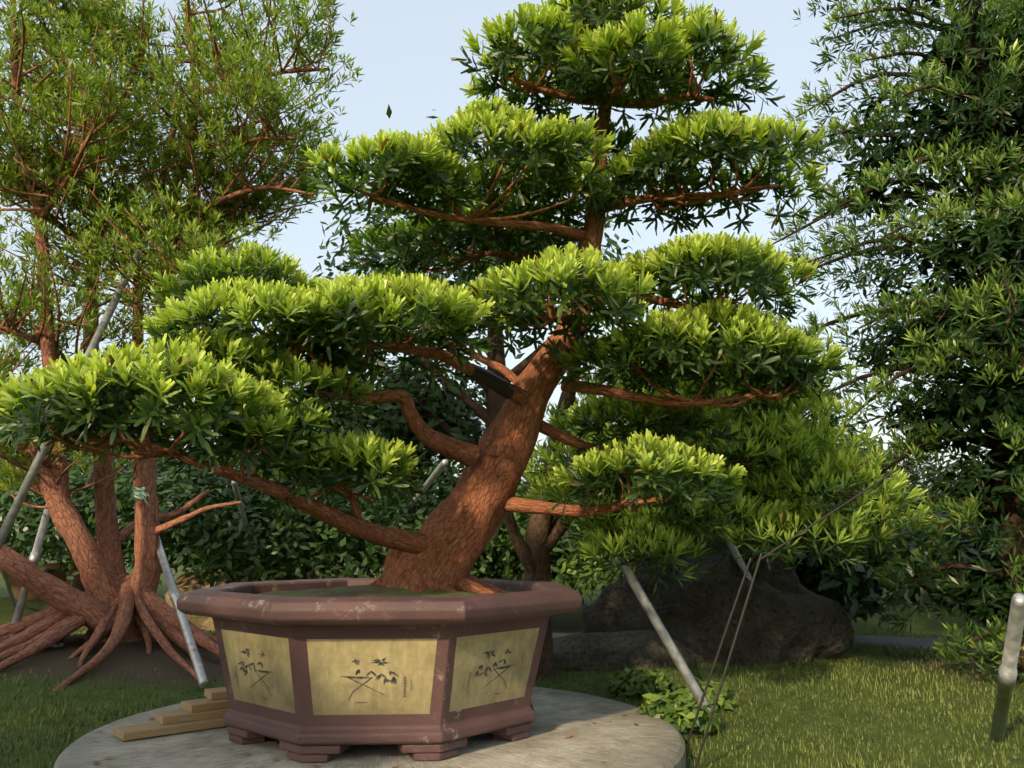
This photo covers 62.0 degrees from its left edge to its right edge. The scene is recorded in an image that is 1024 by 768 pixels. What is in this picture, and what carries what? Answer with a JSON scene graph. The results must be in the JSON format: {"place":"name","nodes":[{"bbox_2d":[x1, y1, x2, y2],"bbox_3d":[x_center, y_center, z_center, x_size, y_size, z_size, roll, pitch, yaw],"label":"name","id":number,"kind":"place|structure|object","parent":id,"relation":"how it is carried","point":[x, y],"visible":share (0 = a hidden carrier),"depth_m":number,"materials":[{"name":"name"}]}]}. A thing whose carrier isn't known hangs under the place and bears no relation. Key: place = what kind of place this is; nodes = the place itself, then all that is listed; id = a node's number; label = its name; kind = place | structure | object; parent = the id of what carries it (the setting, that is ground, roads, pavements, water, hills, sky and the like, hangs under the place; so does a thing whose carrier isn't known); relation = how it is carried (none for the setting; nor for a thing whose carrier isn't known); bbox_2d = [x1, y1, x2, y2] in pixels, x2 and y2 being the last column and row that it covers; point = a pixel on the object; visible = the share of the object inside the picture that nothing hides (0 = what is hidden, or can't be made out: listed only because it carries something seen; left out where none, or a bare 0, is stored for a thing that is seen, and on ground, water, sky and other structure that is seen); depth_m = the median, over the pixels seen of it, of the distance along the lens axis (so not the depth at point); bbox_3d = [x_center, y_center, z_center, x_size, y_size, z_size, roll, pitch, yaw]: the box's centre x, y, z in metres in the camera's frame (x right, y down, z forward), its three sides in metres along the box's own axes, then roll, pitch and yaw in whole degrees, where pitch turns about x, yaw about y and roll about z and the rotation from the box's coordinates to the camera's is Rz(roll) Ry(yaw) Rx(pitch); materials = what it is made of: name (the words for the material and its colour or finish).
{"place":"outdoors","nodes":[
{"label":"outdoors","id":0,"kind":"place"},
{"bbox_2d":[7,563,67,600],"bbox_3d":[-8.029,3.462,14.968,1.680,0.580,1.680,0,-10,0],"label":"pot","id":1,"kind":"object","parent":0,"point":[17,587],"visible":0.13,"depth_m":14.33,"materials":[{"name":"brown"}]},
{"bbox_2d":[152,112,179,218],"bbox_3d":[-3.016,-1.924,7.423,0.059,1.184,0.300,-2,-10,9],"label":"rusty pole","id":2,"kind":"object","parent":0,"point":[172,136],"visible":0.06,"depth_m":7.45,"materials":[{"name":"metal"}]},
{"bbox_2d":[0,0,1015,521],"label":"sky","id":3,"kind":"structure","parent":0,"point":[404,49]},
{"bbox_2d":[0,540,1023,767],"bbox_3d":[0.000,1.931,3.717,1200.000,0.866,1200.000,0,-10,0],"label":"ground","id":4,"kind":"structure","parent":0,"point":[127,656],"depth_m":5.38,"materials":[{"name":"green plant"}]},
{"bbox_2d":[0,569,16,606],"bbox_3d":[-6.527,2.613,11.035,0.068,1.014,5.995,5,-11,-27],"label":"pole","id":5,"kind":"object","parent":4,"relation":"on","point":[7,585],"visible":0.74,"depth_m":11.04,"materials":[{"name":"metal"}]},
{"bbox_2d":[9,504,49,637],"bbox_3d":[-3.869,1.426,6.891,0.073,1.550,0.598,0,-10,0],"label":"pole","id":6,"kind":"object","parent":4,"relation":"on","point":[35,554],"visible":0.39,"depth_m":6.89,"materials":[{"name":"metal"}]},
{"bbox_2d":[0,0,364,690],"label":"tree","id":7,"kind":"object","parent":4,"relation":"on","point":[93,78],"depth_m":6.84,"materials":[{"name":"green plant"}]},
{"bbox_2d":[0,237,148,549],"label":"pole","id":8,"kind":"object","parent":7,"relation":"on","point":[13,512],"visible":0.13,"depth_m":6.25,"materials":[{"name":"metal"}]},
{"bbox_2d":[85,465,93,484],"bbox_3d":[-3.708,0.543,7.748,0.062,0.785,0.266,-9,-14,42],"label":"pole","id":9,"kind":"object","parent":7,"relation":"attached to","point":[90,479],"visible":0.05,"depth_m":7.61,"materials":[{"name":"metal"}]},
{"bbox_2d":[50,207,165,646],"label":"pole rope ties","id":10,"kind":"object","parent":7,"relation":"attached to","point":[142,491],"visible":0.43,"depth_m":6.91,"materials":[{"name":"green"}]},
{"bbox_2d":[5,165,253,432],"bbox_3d":[-3.593,-0.787,8.000,3.038,3.015,0.054,-1,-10,5],"label":"pole","id":11,"kind":"object","parent":7,"relation":"attached to","point":[127,300],"visible":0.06,"depth_m":8.02,"materials":[{"name":"metal"}]},
{"bbox_2d":[157,536,208,687],"bbox_3d":[-2.579,1.623,6.522,0.073,1.088,1.942,7,-12,-34],"label":"pole","id":12,"kind":"object","parent":4,"relation":"on","point":[197,664],"visible":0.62,"depth_m":6.18,"materials":[{"name":"metal"}]},
{"bbox_2d":[165,555,306,630],"bbox_3d":[-3.136,2.436,9.803,2.010,1.073,1.320,-3,-11,16],"label":"limestone rock","id":13,"kind":"object","parent":4,"relation":"on","point":[186,582],"visible":0.09,"depth_m":9.52,"materials":[{"name":"grey stone"}]},
{"bbox_2d":[231,481,253,560],"bbox_3d":[-2.870,2.017,9.577,0.063,1.646,3.541,2,-10,-8],"label":"pole","id":14,"kind":"object","parent":4,"relation":"on","point":[240,506],"visible":0.27,"depth_m":8.39,"materials":[{"name":"metal"}]},
{"bbox_2d":[280,501,312,577],"bbox_3d":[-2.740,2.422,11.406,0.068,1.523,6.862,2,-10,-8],"label":"pole","id":15,"kind":"object","parent":4,"relation":"on","point":[287,517],"visible":0.09,"depth_m":8.85,"materials":[{"name":"metal"}]},
{"bbox_2d":[304,567,357,578],"bbox_3d":[-2.693,3.039,12.334,1.420,0.790,1.008,-4,-11,21],"label":"limestone rock","id":16,"kind":"object","parent":4,"relation":"on","point":[340,575],"visible":0.06,"depth_m":12.21,"materials":[{"name":"grey stone"}]},
{"bbox_2d":[54,687,685,767],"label":"concrete pad","id":17,"kind":"object","parent":4,"relation":"on","point":[620,740],"visible":0.36,"depth_m":3.89,"materials":[{"name":"grey concrete"}]},
{"bbox_2d":[113,717,227,740],"bbox_3d":[-1.593,1.711,4.298,0.740,0.036,0.170,8,-13,-38],"label":"wood plank","id":18,"kind":"object","parent":17,"relation":"on","point":[139,731],"visible":0.53,"depth_m":4.14,"materials":[{"name":"beige wood"}]},
{"bbox_2d":[154,708,229,724],"bbox_3d":[-1.509,1.696,4.422,0.620,0.036,0.160,7,-12,-35],"label":"wood plank","id":19,"kind":"object","parent":18,"relation":"on","point":[171,716],"visible":0.49,"depth_m":4.27,"materials":[{"name":"beige wood"}]},
{"bbox_2d":[181,698,229,712],"bbox_3d":[-1.471,1.673,4.499,0.500,0.036,0.150,9,-13,-40],"label":"wood plank","id":20,"kind":"object","parent":19,"relation":"on","point":[200,705],"visible":0.46,"depth_m":4.36,"materials":[{"name":"beige wood"}]},
{"bbox_2d":[204,687,227,699],"bbox_3d":[-1.420,1.654,4.597,0.430,0.036,0.150,7,-12,-32],"label":"wood plank","id":21,"kind":"object","parent":20,"relation":"on","point":[215,693],"visible":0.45,"depth_m":4.46,"materials":[{"name":"beige wood"}]},
{"bbox_2d":[93,713,638,767],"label":"leaf litter","id":22,"kind":"object","parent":17,"relation":"on","point":[567,736],"visible":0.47,"depth_m":4.00,"materials":[{"name":"brown plant"}]},
{"bbox_2d":[176,578,581,762],"bbox_3d":[-0.640,1.397,4.392,1.960,0.694,1.960,0,-10,0],"label":"bonsai pot","id":23,"kind":"object","parent":17,"relation":"on","point":[433,649],"visible":0.95,"depth_m":3.67,"materials":[{"name":"ceramic"}]},
{"bbox_2d":[232,649,514,702],"bbox_3d":[-0.645,1.301,3.815,1.334,0.223,0.382,0,-10,0],"label":"decoration","id":24,"kind":"object","parent":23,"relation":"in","point":[385,680],"visible":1,"depth_m":3.80,"materials":[{"name":"paint"}]},
{"bbox_2d":[259,585,521,596],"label":"soil","id":25,"kind":"structure","parent":23,"relation":"in","point":[363,591],"depth_m":4.20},
{"bbox_2d":[0,0,864,592],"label":"bonsai","id":26,"kind":"object","parent":25,"relation":"in","point":[246,398],"depth_m":4.08,"materials":[{"name":"green plant"}]},
{"bbox_2d":[465,363,514,398],"bbox_3d":[-0.111,-0.012,4.303,0.295,0.148,0.084,10,-14,-44],"label":"stub","id":27,"kind":"object","parent":26,"relation":"on","point":[498,385],"visible":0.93,"depth_m":4.28,"materials":[{"name":"black"}]},
{"bbox_2d":[761,463,906,559],"bbox_3d":[1.676,0.648,4.400,0.970,0.510,0.010,3,-11,-19],"label":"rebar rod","id":28,"kind":"object","parent":26,"relation":"attached to","point":[827,515],"visible":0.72,"depth_m":4.38,"materials":[{"name":"grey"}]},
{"bbox_2d":[354,459,447,574],"bbox_3d":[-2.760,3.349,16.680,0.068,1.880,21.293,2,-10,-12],"label":"pole","id":29,"kind":"object","parent":4,"relation":"on","point":[439,469],"visible":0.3,"depth_m":7.33,"materials":[{"name":"metal"}]},
{"bbox_2d":[7,249,984,591],"bbox_3d":[-1.484,0.817,13.062,20.970,5.590,7.549,0,-10,0],"label":"background tree","id":30,"kind":"object","parent":4,"relation":"on","point":[495,401],"visible":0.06,"depth_m":11.69,"materials":[{"name":"brown plant"}]},
{"bbox_2d":[491,518,503,540],"bbox_3d":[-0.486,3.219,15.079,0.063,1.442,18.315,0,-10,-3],"label":"pole","id":31,"kind":"object","parent":4,"relation":"on","point":[494,536],"depth_m":7.90,"materials":[{"name":"metal"}]},
{"bbox_2d":[0,104,1023,733],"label":"foliage","id":32,"kind":"object","parent":4,"relation":"on","point":[214,538],"visible":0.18,"depth_m":9.12,"materials":[{"name":"green plant"}]},
{"bbox_2d":[560,500,583,602],"bbox_3d":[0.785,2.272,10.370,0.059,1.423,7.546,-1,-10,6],"label":"pole","id":33,"kind":"object","parent":4,"relation":"on","point":[568,531],"visible":0.09,"depth_m":8.39,"materials":[{"name":"metal"}]},
{"bbox_2d":[553,630,703,670],"bbox_3d":[0.826,1.978,6.322,1.375,0.292,0.718,0,-10,0],"label":"flat rock","id":34,"kind":"object","parent":4,"relation":"on","point":[597,651],"visible":0.54,"depth_m":6.05,"materials":[{"name":"grey stone"}]},
{"bbox_2d":[546,436,710,710],"bbox_3d":[0.695,1.125,5.469,0.073,1.727,1.335,9,-14,-41],"label":"pole","id":35,"kind":"object","parent":4,"relation":"on","point":[667,640],"visible":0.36,"depth_m":5.13,"materials":[{"name":"metal"}]},
{"bbox_2d":[582,514,853,665],"bbox_3d":[1.546,1.676,6.679,2.087,1.384,1.136,-4,-11,20],"label":"rock","id":36,"kind":"object","parent":4,"relation":"on","point":[787,615],"visible":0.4,"depth_m":6.25,"materials":[{"name":"grey stone"}]},
{"bbox_2d":[686,558,750,742],"bbox_3d":[1.044,1.379,4.334,0.410,0.978,0.011,-8,-13,36],"label":"guy wire","id":37,"kind":"object","parent":4,"relation":"on","point":[719,649],"visible":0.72,"depth_m":4.33,"materials":[{"name":"grey metal"}]},
{"bbox_2d":[504,282,937,679],"bbox_3d":[1.224,0.618,5.666,2.853,2.908,2.025,-5,-12,27],"label":"tree","id":38,"kind":"object","parent":4,"relation":"on","point":[790,436],"depth_m":5.30,"materials":[{"name":"green plant"}]},
{"bbox_2d":[694,553,761,767],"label":"guy wire","id":39,"kind":"object","parent":4,"relation":"on","point":[728,661],"visible":1,"depth_m":3.90,"materials":[{"name":"grey metal"}]},
{"bbox_2d":[724,538,751,580],"bbox_3d":[1.874,1.634,6.417,0.631,1.031,0.063,4,-11,-21],"label":"pole","id":40,"kind":"object","parent":4,"relation":"on","point":[739,561],"visible":0.09,"depth_m":6.39,"materials":[{"name":"metal"}]},
{"bbox_2d":[750,0,1023,683],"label":"tree","id":41,"kind":"object","parent":4,"relation":"on","point":[948,208],"depth_m":6.04,"materials":[{"name":"green plant"}]},
{"bbox_2d":[830,0,1023,631],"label":"tree foliage","id":42,"kind":"object","parent":41,"relation":"attached to","point":[1000,605],"visible":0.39,"depth_m":6.32,"materials":[{"name":"green plant"}]},
{"bbox_2d":[989,593,1023,742],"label":"pole","id":43,"kind":"object","parent":4,"relation":"on","point":[1007,676],"visible":0.84,"depth_m":3.96,"materials":[{"name":"metal"}]},
{"bbox_2d":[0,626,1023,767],"bbox_3d":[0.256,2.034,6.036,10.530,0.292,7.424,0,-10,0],"label":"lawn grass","id":44,"kind":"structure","parent":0,"point":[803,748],"depth_m":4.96,"materials":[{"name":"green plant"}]},
{"bbox_2d":[552,633,1000,652],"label":"asphalt path","id":45,"kind":"structure","parent":0,"point":[865,640],"depth_m":8.40,"materials":[{"name":"grey asphalt"}]}
]}

